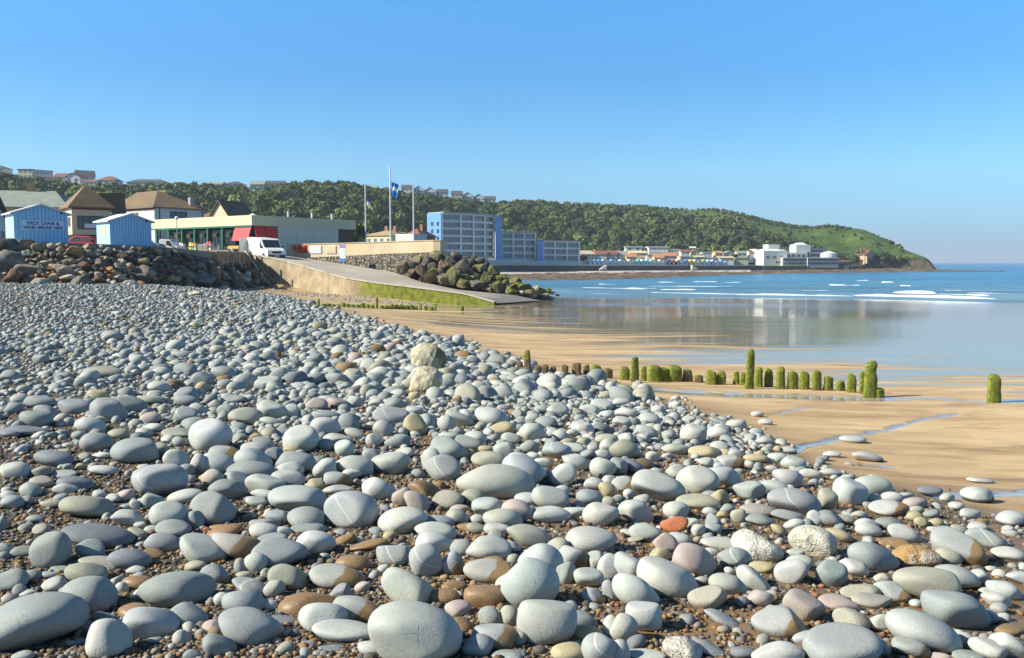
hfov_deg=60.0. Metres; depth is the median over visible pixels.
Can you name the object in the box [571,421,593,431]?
cobble
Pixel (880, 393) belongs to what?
groyne stump
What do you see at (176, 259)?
armour rock
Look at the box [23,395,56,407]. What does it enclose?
cobble
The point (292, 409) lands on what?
cobble
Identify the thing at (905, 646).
cobble
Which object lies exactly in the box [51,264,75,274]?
armour rock
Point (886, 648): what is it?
cobble
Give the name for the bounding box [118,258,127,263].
armour rock
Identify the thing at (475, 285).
heap boulder
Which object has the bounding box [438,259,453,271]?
heap boulder
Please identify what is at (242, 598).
cobble
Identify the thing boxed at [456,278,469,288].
heap boulder
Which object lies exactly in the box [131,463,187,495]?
boulder
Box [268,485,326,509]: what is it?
boulder
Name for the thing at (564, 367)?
groyne stump
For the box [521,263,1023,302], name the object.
sea
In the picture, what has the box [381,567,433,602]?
cobble
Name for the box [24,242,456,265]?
promenade
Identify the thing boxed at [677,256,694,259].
seafront house
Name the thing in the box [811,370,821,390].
groyne stump
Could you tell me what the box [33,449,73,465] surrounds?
cobble
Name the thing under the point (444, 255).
heap boulder
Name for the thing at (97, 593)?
cobble
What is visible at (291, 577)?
cobble
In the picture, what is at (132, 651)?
gravel
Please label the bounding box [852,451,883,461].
cobble
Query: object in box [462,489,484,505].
cobble
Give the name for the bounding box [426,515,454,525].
cobble
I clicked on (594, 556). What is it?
cobble
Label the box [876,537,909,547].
cobble
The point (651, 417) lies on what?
cobble
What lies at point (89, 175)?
hilltop house
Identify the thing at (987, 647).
cobble
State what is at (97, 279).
armour rock
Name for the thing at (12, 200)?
hipped house
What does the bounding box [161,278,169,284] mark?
armour rock
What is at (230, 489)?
cobble
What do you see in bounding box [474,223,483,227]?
window
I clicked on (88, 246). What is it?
armour rock
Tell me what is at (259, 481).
cobble
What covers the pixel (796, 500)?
boulder
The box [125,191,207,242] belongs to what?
restaurant building
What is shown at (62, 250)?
armour rock
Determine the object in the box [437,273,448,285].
heap boulder
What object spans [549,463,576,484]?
cobble
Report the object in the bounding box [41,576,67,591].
cobble
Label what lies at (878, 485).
cobble
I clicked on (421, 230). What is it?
brick house
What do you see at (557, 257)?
window
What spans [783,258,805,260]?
window
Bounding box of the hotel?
[366,226,408,241]
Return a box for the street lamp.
[175,216,178,247]
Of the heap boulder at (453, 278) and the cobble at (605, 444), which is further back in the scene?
the heap boulder at (453, 278)
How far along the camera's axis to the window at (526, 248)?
324.59 m
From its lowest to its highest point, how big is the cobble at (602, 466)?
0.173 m
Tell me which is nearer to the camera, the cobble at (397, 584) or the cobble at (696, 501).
the cobble at (397, 584)
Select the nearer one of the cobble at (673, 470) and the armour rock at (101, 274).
the cobble at (673, 470)
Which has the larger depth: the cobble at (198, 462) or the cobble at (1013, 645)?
the cobble at (198, 462)
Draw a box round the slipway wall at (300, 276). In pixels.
[252,254,496,304]
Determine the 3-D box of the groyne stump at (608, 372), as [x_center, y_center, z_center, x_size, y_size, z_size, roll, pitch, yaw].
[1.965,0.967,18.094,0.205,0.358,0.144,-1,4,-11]
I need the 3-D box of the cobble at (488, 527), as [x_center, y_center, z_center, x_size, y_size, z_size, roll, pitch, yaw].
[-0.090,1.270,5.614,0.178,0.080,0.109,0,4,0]
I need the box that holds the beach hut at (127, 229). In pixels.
[93,213,154,245]
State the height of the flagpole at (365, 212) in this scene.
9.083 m
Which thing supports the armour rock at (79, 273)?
on the bank slope
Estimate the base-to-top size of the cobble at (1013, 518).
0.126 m
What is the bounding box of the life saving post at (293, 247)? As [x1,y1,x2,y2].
[292,245,295,256]
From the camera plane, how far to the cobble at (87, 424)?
8.40 m
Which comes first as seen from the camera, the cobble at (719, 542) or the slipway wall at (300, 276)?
the cobble at (719, 542)
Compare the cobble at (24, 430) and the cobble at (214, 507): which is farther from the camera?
the cobble at (24, 430)
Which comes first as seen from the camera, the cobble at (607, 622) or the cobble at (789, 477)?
the cobble at (607, 622)
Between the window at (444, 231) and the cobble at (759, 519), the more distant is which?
the window at (444, 231)
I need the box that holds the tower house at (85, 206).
[59,184,125,238]
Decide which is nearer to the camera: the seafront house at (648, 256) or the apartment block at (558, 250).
the apartment block at (558, 250)
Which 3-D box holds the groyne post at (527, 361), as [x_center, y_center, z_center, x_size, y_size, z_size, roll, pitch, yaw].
[0.311,0.728,17.298,0.175,0.666,0.086,1,4,11]
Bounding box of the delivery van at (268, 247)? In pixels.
[240,237,285,257]
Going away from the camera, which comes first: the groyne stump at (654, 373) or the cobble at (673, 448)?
the cobble at (673, 448)
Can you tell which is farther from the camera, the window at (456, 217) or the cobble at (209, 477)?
the window at (456, 217)
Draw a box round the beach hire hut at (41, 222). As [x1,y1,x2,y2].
[1,203,71,242]
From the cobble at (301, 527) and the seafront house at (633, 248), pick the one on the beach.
the cobble at (301, 527)
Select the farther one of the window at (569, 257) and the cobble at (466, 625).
the window at (569, 257)
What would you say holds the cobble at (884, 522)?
on the beach
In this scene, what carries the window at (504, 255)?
in the apartment block at (518, 245)
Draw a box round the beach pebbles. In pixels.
[0,282,1023,657]
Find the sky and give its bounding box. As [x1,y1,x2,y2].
[0,0,1023,262]
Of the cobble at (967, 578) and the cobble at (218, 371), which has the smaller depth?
the cobble at (967, 578)
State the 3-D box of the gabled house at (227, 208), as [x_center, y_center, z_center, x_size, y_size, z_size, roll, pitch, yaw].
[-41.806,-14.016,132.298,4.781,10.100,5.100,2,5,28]
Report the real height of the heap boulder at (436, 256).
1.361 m
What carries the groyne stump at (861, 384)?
on the beach
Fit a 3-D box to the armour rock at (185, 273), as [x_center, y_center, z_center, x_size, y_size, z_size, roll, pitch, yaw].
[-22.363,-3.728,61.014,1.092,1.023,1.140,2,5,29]
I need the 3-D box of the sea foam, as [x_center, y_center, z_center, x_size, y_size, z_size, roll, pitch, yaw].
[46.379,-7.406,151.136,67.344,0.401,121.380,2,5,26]
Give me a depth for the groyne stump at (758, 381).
16.46 m
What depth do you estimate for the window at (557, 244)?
331.60 m
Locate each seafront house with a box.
[580,250,595,263]
[595,251,606,259]
[607,251,617,259]
[617,251,626,259]
[624,246,642,251]
[625,253,636,259]
[627,251,647,259]
[646,254,651,259]
[647,247,667,253]
[651,254,664,259]
[661,252,676,259]
[668,249,678,255]
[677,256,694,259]
[678,249,689,255]
[690,249,699,255]
[692,255,704,259]
[700,252,711,256]
[705,257,718,259]
[712,251,722,256]
[717,256,734,264]
[723,251,733,255]
[734,251,746,256]
[734,257,748,264]
[746,250,754,262]
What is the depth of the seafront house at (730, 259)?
385.84 m
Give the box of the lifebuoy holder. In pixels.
[298,245,306,252]
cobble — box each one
[0,425,47,435]
[0,462,31,478]
[0,495,24,508]
[0,568,29,591]
[0,591,89,650]
[19,410,53,426]
[19,482,42,496]
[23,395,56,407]
[29,531,71,567]
[33,405,60,417]
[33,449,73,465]
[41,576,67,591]
[56,476,94,490]
[58,399,90,413]
[58,496,115,516]
[60,523,135,548]
[60,576,117,613]
[64,562,108,580]
[74,417,106,432]
[75,539,104,556]
[78,556,117,570]
[79,432,113,450]
[83,366,122,377]
[85,618,132,657]
[89,397,127,419]
[89,465,119,474]
[90,611,118,621]
[107,548,151,568]
[110,437,158,462]
[110,509,145,525]
[114,396,147,411]
[117,602,148,616]
[122,575,151,588]
[122,607,179,638]
[137,571,215,606]
[138,395,166,403]
[140,493,164,507]
[143,533,179,551]
[147,381,172,391]
[148,501,189,524]
[155,519,191,536]
[161,427,188,436]
[162,449,189,465]
[167,488,202,503]
[170,602,208,625]
[172,407,197,422]
[173,387,197,399]
[179,533,227,563]
[181,417,203,428]
[185,510,204,527]
[189,491,236,524]
[190,372,214,384]
[190,453,205,473]
[200,564,228,583]
[201,469,224,486]
[202,633,236,656]
[204,452,233,473]
[206,523,242,535]
[208,445,237,459]
[208,479,247,498]
[211,366,235,376]
[211,532,260,557]
[218,606,284,646]
[221,590,264,609]
[224,470,247,483]
[226,460,275,475]
[228,407,263,424]
[232,577,264,594]
[234,447,272,464]
[240,442,268,451]
[244,552,267,572]
[245,474,285,490]
[249,519,279,526]
[249,523,276,537]
[250,436,274,447]
[251,537,308,567]
[257,399,285,418]
[257,532,287,540]
[263,580,285,596]
[264,447,282,462]
[266,509,287,525]
[267,564,309,589]
[271,470,305,484]
[275,451,315,471]
[276,461,303,473]
[278,592,335,614]
[282,425,319,451]
[285,403,298,417]
[287,506,326,525]
[291,523,326,532]
[296,530,335,553]
[298,602,347,633]
[305,397,327,409]
[308,563,364,588]
[310,417,340,433]
[312,410,339,417]
[312,619,369,641]
[313,458,336,476]
[323,433,352,443]
[323,471,353,486]
[323,485,352,494]
[330,583,352,597]
[333,595,377,621]
[334,439,354,456]
[335,554,372,569]
[336,455,373,476]
[338,413,359,429]
[348,538,387,550]
[362,477,395,499]
[368,600,462,657]
[371,452,409,473]
[372,406,409,423]
[373,420,393,436]
[376,545,410,565]
[378,506,427,533]
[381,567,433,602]
[384,434,410,447]
[392,487,410,505]
[403,413,427,434]
[404,491,429,511]
[407,480,440,496]
[409,543,442,576]
[414,522,456,538]
[415,531,451,553]
[420,413,437,427]
[421,448,439,469]
[425,454,460,480]
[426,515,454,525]
[429,435,467,459]
[429,588,460,602]
[432,490,463,508]
[437,415,455,430]
[442,551,463,574]
[444,600,470,616]
[445,409,472,425]
[446,508,468,523]
[450,539,470,555]
[453,616,473,631]
[455,434,483,450]
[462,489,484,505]
[462,633,493,657]
[463,558,511,583]
[463,585,504,607]
[464,431,486,442]
[466,535,510,558]
[471,451,504,465]
[471,497,502,514]
[471,623,516,650]
[475,407,508,424]
[478,606,501,623]
[483,508,522,526]
[484,522,508,534]
[490,421,516,433]
[491,649,522,657]
[493,442,513,456]
[499,605,517,625]
[501,499,532,521]
[502,454,545,484]
[506,524,550,546]
[509,452,533,459]
[514,492,535,505]
[517,543,563,569]
[519,423,544,439]
[531,486,568,507]
[531,506,570,522]
[535,416,557,428]
[542,442,571,458]
[546,402,568,415]
[547,537,568,549]
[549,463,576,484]
[551,642,582,657]
[556,562,575,583]
[559,545,587,568]
[562,454,589,470]
[565,526,616,552]
[566,600,578,609]
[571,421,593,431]
[573,567,603,586]
[573,625,602,639]
[576,489,602,504]
[577,610,597,626]
[581,632,616,657]
[582,502,618,525]
[582,587,605,603]
[588,550,603,568]
[589,457,616,476]
[597,553,617,580]
[599,438,614,454]
[602,615,615,635]
[609,439,639,457]
[609,613,637,640]
[610,457,627,474]
[611,476,631,491]
[612,573,659,603]
[614,551,639,575]
[614,639,630,657]
[618,500,653,522]
[624,458,645,472]
[625,601,661,630]
[628,523,662,540]
[630,648,665,657]
[635,458,654,468]
[638,412,660,423]
[649,547,671,559]
[652,532,678,551]
[660,516,688,531]
[661,443,688,453]
[662,501,689,516]
[662,636,702,657]
[666,464,684,478]
[669,532,690,543]
[672,542,716,575]
[675,493,720,509]
[687,585,726,608]
[688,445,722,457]
[692,639,724,656]
[700,536,731,548]
[704,609,738,627]
[705,513,721,525]
[707,426,730,438]
[708,573,746,593]
[709,467,740,485]
[711,489,728,504]
[716,455,744,468]
[717,547,751,567]
[733,481,765,498]
[736,565,770,590]
[739,503,774,516]
[745,513,774,525]
[747,589,773,605]
[748,561,774,572]
[751,605,806,638]
[751,641,804,657]
[761,480,787,490]
[771,509,804,520]
[772,469,802,487]
[774,559,808,583]
[780,456,806,467]
[782,588,824,620]
[786,554,813,568]
[792,630,808,644]
[815,559,847,586]
[817,488,837,508]
[818,593,861,610]
[819,510,842,526]
[825,528,851,542]
[832,477,868,504]
[832,607,870,628]
[839,558,869,576]
[840,584,880,598]
[847,541,899,571]
[851,592,892,608]
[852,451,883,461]
[854,518,879,526]
[855,475,892,494]
[855,523,882,536]
[868,499,909,516]
[869,614,887,631]
[873,581,911,602]
[875,517,901,529]
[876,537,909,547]
[879,637,890,656]
[887,523,922,542]
[891,636,930,657]
[892,566,961,597]
[930,526,987,565]
[934,564,981,587]
[935,548,961,564]
[952,649,984,657]
[965,527,1007,547]
[968,636,1008,657]
[980,591,1011,607]
[985,580,1022,599]
[988,632,1023,657]
[990,546,1023,560]
[993,623,1023,635]
[995,510,1023,526]
[1005,571,1023,583]
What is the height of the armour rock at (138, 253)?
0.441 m
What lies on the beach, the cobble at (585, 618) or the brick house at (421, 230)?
the cobble at (585, 618)
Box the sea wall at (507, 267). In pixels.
[485,264,761,270]
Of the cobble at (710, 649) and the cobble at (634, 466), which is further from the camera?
the cobble at (634, 466)
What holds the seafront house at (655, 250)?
on the coast ground
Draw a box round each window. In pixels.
[0,230,4,238]
[68,216,70,227]
[77,216,107,228]
[170,211,186,218]
[173,231,180,242]
[185,231,193,248]
[198,230,206,243]
[211,230,220,249]
[224,229,235,251]
[443,215,459,219]
[443,222,459,226]
[443,230,459,233]
[443,237,459,241]
[446,244,459,248]
[462,215,471,219]
[462,223,471,226]
[462,230,471,234]
[462,237,472,241]
[462,245,472,248]
[462,252,472,255]
[474,216,483,220]
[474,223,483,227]
[474,230,483,234]
[474,238,483,241]
[475,245,483,248]
[475,252,483,255]
[486,217,492,221]
[486,224,492,228]
[486,231,492,235]
[486,238,492,242]
[486,245,492,249]
[486,252,492,256]
[503,234,511,237]
[503,240,511,244]
[503,247,511,250]
[503,254,511,257]
[514,234,523,237]
[514,241,523,244]
[514,247,523,250]
[514,254,523,257]
[525,234,534,237]
[525,241,534,244]
[525,247,534,250]
[525,254,534,257]
[544,243,553,246]
[544,249,553,252]
[544,256,553,259]
[556,243,565,246]
[556,249,565,253]
[556,256,565,259]
[568,243,577,246]
[568,250,577,253]
[568,256,577,259]
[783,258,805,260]
[783,262,805,264]
[808,258,837,260]
[808,262,837,264]
[810,249,823,252]
[810,253,819,256]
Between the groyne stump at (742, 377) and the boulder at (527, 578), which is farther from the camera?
the groyne stump at (742, 377)
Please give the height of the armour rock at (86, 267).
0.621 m
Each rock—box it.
[0,238,23,251]
[0,249,24,272]
[2,268,20,282]
[14,264,41,275]
[18,239,34,249]
[20,276,33,282]
[21,249,30,258]
[29,251,37,258]
[31,243,46,251]
[31,278,50,283]
[32,257,40,263]
[36,270,44,276]
[38,254,46,259]
[40,260,52,265]
[47,243,55,248]
[48,273,58,281]
[49,251,56,258]
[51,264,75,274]
[54,242,61,248]
[55,247,65,253]
[55,253,64,259]
[59,274,75,281]
[65,246,84,256]
[65,258,76,265]
[69,264,80,268]
[71,274,92,283]
[74,268,83,273]
[76,271,88,275]
[78,262,93,271]
[83,244,93,249]
[84,249,95,259]
[90,275,106,283]
[94,272,103,276]
[95,258,107,267]
[98,243,105,248]
[101,247,112,255]
[101,256,110,261]
[105,266,113,273]
[109,257,118,264]
[110,270,121,276]
[113,262,126,273]
[114,274,128,282]
[117,251,128,259]
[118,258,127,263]
[121,245,129,250]
[122,280,136,283]
[125,250,135,257]
[126,263,134,270]
[128,256,138,263]
[134,265,156,281]
[135,251,141,257]
[136,246,145,252]
[136,257,148,265]
[141,252,148,257]
[149,262,160,271]
[150,256,162,262]
[151,277,158,282]
[152,248,162,255]
[156,274,164,279]
[158,266,167,273]
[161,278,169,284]
[162,248,170,253]
[166,268,177,274]
[166,275,174,281]
[170,255,181,263]
[171,249,179,255]
[173,282,182,285]
[174,276,180,281]
[179,267,195,279]
[180,259,186,265]
[181,252,188,258]
[182,277,192,285]
[187,256,193,262]
[187,264,195,271]
[194,274,214,287]
[195,263,205,269]
[208,266,220,278]
[213,279,222,285]
[217,261,225,265]
[218,285,229,288]
[221,272,230,280]
[229,271,242,278]
[230,277,244,288]
[237,264,247,271]
[242,277,251,283]
[243,271,250,277]
[247,267,258,273]
[247,283,256,288]
[251,273,260,278]
[252,279,259,284]
[259,279,270,286]
[268,280,277,283]
[272,284,286,289]
[633,387,654,399]
[731,529,783,561]
[788,525,837,556]
[891,544,942,566]
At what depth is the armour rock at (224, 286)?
65.57 m
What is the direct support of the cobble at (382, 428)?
on the beach
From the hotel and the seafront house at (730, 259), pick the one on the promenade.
the hotel
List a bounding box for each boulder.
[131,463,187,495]
[188,418,232,450]
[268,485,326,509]
[324,491,378,527]
[395,261,408,273]
[407,261,418,268]
[408,269,415,275]
[409,366,442,391]
[410,343,446,368]
[413,256,422,263]
[415,265,428,275]
[419,269,439,283]
[422,257,431,267]
[427,262,436,269]
[430,250,442,262]
[437,266,445,272]
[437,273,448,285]
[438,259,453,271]
[442,253,449,259]
[445,256,455,264]
[446,266,458,286]
[450,251,461,261]
[454,258,470,273]
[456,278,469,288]
[456,464,535,498]
[458,274,471,280]
[467,259,474,267]
[468,268,473,275]
[469,280,485,290]
[472,264,484,273]
[474,257,485,264]
[480,271,490,285]
[481,284,493,291]
[487,265,499,275]
[489,275,494,281]
[492,280,504,292]
[495,275,502,280]
[501,557,559,605]
[504,286,517,294]
[509,277,521,283]
[516,599,577,644]
[518,283,531,290]
[523,289,534,295]
[535,287,545,293]
[540,293,549,297]
[631,469,685,500]
[636,556,697,597]
[676,465,719,492]
[680,423,706,443]
[767,487,821,514]
[802,622,882,657]
[885,608,962,653]
[920,589,990,628]
[960,486,993,502]
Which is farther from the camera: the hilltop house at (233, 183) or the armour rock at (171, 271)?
the hilltop house at (233, 183)
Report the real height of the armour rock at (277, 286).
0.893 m
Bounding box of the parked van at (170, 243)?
[159,239,183,248]
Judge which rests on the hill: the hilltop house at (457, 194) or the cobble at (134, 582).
the hilltop house at (457, 194)
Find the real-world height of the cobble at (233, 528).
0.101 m
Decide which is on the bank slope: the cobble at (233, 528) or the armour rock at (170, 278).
the armour rock at (170, 278)
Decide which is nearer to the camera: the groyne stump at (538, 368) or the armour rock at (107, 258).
the groyne stump at (538, 368)
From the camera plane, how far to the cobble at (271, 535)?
5.38 m
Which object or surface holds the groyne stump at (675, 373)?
on the beach
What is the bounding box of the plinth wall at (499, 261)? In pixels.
[485,259,581,264]
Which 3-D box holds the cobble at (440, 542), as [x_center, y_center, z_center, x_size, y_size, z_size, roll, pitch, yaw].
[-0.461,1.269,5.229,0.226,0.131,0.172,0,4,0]
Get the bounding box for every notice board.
[310,246,321,253]
[326,246,335,253]
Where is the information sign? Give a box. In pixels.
[340,244,345,263]
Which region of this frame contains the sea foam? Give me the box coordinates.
[582,280,1003,301]
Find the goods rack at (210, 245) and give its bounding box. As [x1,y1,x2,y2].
[203,242,212,249]
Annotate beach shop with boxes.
[151,211,355,255]
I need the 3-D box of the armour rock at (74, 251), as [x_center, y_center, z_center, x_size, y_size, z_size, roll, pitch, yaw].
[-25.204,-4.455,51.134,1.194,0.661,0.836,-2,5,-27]
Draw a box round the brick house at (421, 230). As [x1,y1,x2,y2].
[409,224,436,252]
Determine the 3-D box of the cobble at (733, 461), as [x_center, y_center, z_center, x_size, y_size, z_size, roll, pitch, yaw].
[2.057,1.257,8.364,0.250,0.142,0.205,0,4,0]
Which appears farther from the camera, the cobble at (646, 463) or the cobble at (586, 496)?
the cobble at (646, 463)
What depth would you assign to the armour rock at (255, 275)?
77.98 m
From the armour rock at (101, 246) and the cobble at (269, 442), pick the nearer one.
the cobble at (269, 442)
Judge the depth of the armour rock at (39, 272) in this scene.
45.73 m
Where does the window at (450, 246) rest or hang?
in the apartment block at (478, 235)
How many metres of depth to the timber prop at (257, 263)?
81.47 m
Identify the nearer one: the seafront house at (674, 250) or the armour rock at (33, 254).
the armour rock at (33, 254)
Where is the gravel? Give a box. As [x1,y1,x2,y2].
[0,399,1010,657]
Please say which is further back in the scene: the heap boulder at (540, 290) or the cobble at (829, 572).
the heap boulder at (540, 290)
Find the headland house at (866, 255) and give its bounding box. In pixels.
[854,248,873,263]
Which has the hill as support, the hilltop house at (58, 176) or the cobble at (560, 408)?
the hilltop house at (58, 176)
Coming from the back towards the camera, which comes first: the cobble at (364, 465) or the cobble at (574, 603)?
the cobble at (364, 465)
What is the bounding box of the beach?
[0,276,1023,657]
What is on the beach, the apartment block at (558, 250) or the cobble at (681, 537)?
the cobble at (681, 537)
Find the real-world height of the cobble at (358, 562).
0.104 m
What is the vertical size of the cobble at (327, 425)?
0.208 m
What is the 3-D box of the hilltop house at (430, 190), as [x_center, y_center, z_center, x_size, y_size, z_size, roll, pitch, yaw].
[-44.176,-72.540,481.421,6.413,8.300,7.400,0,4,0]
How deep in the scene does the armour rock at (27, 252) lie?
48.54 m
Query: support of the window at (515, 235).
in the apartment block at (518, 245)
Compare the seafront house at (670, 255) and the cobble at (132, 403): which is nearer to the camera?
the cobble at (132, 403)
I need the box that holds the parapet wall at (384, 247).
[288,240,446,257]
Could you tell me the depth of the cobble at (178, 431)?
8.34 m
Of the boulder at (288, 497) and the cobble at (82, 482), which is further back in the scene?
the cobble at (82, 482)
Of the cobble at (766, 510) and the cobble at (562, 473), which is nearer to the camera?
the cobble at (766, 510)
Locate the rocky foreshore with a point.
(572, 276)
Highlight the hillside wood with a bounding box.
[0,171,909,264]
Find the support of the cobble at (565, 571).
on the beach
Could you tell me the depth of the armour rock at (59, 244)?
51.22 m
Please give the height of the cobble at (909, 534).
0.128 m
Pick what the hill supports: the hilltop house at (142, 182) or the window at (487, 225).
the hilltop house at (142, 182)
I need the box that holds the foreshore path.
[500,270,750,273]
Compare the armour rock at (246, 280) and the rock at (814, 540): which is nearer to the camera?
the rock at (814, 540)
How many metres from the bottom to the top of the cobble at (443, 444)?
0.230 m
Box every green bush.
[580,255,587,260]
[596,246,605,250]
[616,245,624,250]
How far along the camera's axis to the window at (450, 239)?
293.49 m
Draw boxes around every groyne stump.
[516,361,522,367]
[535,365,541,373]
[541,364,548,373]
[550,366,555,372]
[561,364,567,374]
[572,363,580,375]
[583,364,589,374]
[592,364,600,369]
[604,368,612,377]
[619,366,629,379]
[640,366,646,380]
[647,365,661,381]
[660,367,668,381]
[668,365,682,381]
[682,369,692,381]
[694,374,702,382]
[705,370,716,384]
[717,370,725,384]
[733,371,739,384]
[740,372,745,384]
[754,367,762,387]
[764,368,772,386]
[775,367,784,388]
[787,371,798,388]
[799,371,809,389]
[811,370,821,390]
[823,376,832,390]
[836,380,844,390]
[846,373,856,392]
[859,371,864,393]
[876,388,884,397]
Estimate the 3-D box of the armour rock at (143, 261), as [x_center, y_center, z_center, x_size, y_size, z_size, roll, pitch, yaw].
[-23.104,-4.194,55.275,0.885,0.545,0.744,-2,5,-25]
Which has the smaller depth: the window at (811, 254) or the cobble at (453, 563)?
the cobble at (453, 563)
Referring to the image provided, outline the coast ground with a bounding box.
[561,264,861,270]
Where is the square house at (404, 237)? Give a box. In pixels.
[395,234,426,240]
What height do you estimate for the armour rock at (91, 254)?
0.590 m
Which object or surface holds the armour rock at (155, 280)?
on the bank slope
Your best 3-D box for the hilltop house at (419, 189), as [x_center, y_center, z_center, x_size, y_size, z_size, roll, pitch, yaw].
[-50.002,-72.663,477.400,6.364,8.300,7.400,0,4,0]
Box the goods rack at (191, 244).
[189,242,197,249]
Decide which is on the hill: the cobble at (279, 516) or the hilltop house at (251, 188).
the hilltop house at (251, 188)
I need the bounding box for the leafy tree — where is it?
[355,225,368,241]
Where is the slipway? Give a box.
[273,256,538,302]
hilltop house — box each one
[0,165,12,173]
[17,169,35,177]
[36,170,52,179]
[53,173,69,180]
[65,173,87,183]
[74,170,95,179]
[81,179,99,184]
[97,176,123,184]
[126,179,169,185]
[206,182,224,184]
[224,181,246,186]
[248,186,256,190]
[249,181,265,187]
[265,181,285,185]
[401,185,412,192]
[414,186,424,193]
[425,187,436,194]
[436,189,448,196]
[451,191,462,198]
[462,192,473,200]
[473,194,484,201]
[484,196,495,202]
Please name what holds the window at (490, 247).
in the apartment block at (478, 235)
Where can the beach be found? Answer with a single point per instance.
(934, 418)
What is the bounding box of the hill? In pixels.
[78,184,935,268]
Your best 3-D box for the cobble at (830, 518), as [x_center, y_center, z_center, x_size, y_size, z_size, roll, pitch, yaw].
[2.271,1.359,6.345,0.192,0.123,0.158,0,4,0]
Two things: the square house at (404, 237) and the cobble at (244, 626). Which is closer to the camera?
the cobble at (244, 626)
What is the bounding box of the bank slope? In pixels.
[0,250,273,287]
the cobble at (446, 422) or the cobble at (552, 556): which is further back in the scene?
the cobble at (446, 422)
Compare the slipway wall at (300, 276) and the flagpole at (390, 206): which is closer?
the slipway wall at (300, 276)
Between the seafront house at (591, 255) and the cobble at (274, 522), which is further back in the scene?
the seafront house at (591, 255)
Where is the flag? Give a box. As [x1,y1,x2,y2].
[391,182,397,198]
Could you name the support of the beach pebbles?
on the beach
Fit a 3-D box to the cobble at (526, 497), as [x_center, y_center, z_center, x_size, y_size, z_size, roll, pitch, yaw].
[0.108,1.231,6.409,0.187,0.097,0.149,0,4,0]
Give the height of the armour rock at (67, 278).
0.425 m
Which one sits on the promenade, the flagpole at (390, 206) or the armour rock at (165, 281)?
the flagpole at (390, 206)
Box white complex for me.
[750,243,838,267]
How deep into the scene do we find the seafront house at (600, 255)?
354.87 m
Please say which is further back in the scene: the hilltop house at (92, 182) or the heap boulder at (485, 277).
the hilltop house at (92, 182)
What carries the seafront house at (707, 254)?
on the coast ground
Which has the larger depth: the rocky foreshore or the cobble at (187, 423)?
the rocky foreshore
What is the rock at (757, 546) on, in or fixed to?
on the beach
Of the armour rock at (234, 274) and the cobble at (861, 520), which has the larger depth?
the armour rock at (234, 274)
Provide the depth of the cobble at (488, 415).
9.77 m
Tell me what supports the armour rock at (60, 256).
on the bank slope
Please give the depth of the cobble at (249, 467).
6.94 m
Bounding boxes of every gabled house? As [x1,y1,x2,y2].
[0,197,6,238]
[208,200,250,216]
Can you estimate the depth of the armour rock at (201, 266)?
66.14 m
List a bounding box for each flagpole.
[364,184,366,241]
[389,166,391,240]
[412,184,414,240]
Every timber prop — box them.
[230,248,242,266]
[244,250,258,269]
[250,254,268,275]
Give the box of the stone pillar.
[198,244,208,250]
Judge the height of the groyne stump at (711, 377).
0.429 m
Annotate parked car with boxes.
[69,236,96,243]
[152,241,165,246]
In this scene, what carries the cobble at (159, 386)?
on the beach
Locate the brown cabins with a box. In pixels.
[838,260,850,265]
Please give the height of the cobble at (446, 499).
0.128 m
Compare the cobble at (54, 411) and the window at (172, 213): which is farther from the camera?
the window at (172, 213)
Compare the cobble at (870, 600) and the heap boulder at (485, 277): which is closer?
the cobble at (870, 600)
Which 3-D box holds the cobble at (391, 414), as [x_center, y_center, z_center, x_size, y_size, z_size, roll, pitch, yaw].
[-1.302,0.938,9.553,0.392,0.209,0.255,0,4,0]
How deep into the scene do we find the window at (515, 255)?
322.81 m
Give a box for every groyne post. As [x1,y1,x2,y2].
[524,349,531,369]
[630,357,638,381]
[744,349,754,388]
[863,361,877,397]
[986,374,1001,402]
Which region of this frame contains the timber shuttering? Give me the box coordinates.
[216,244,251,265]
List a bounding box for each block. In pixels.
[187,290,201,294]
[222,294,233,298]
[427,212,501,259]
[502,231,535,260]
[525,240,580,265]
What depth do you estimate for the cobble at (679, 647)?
3.66 m
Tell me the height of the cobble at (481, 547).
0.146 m
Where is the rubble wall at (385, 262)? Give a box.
[304,252,444,277]
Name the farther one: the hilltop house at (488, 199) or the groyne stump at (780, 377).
the hilltop house at (488, 199)
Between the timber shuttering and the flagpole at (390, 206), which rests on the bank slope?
the timber shuttering
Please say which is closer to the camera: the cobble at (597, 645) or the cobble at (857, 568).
the cobble at (597, 645)
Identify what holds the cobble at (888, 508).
on the beach
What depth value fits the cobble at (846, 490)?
7.09 m
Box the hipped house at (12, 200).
[0,183,69,211]
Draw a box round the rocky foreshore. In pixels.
[500,268,1004,280]
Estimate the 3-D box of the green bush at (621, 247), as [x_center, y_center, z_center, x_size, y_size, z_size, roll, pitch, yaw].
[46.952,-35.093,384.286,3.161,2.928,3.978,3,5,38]
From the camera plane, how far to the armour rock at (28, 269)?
45.65 m

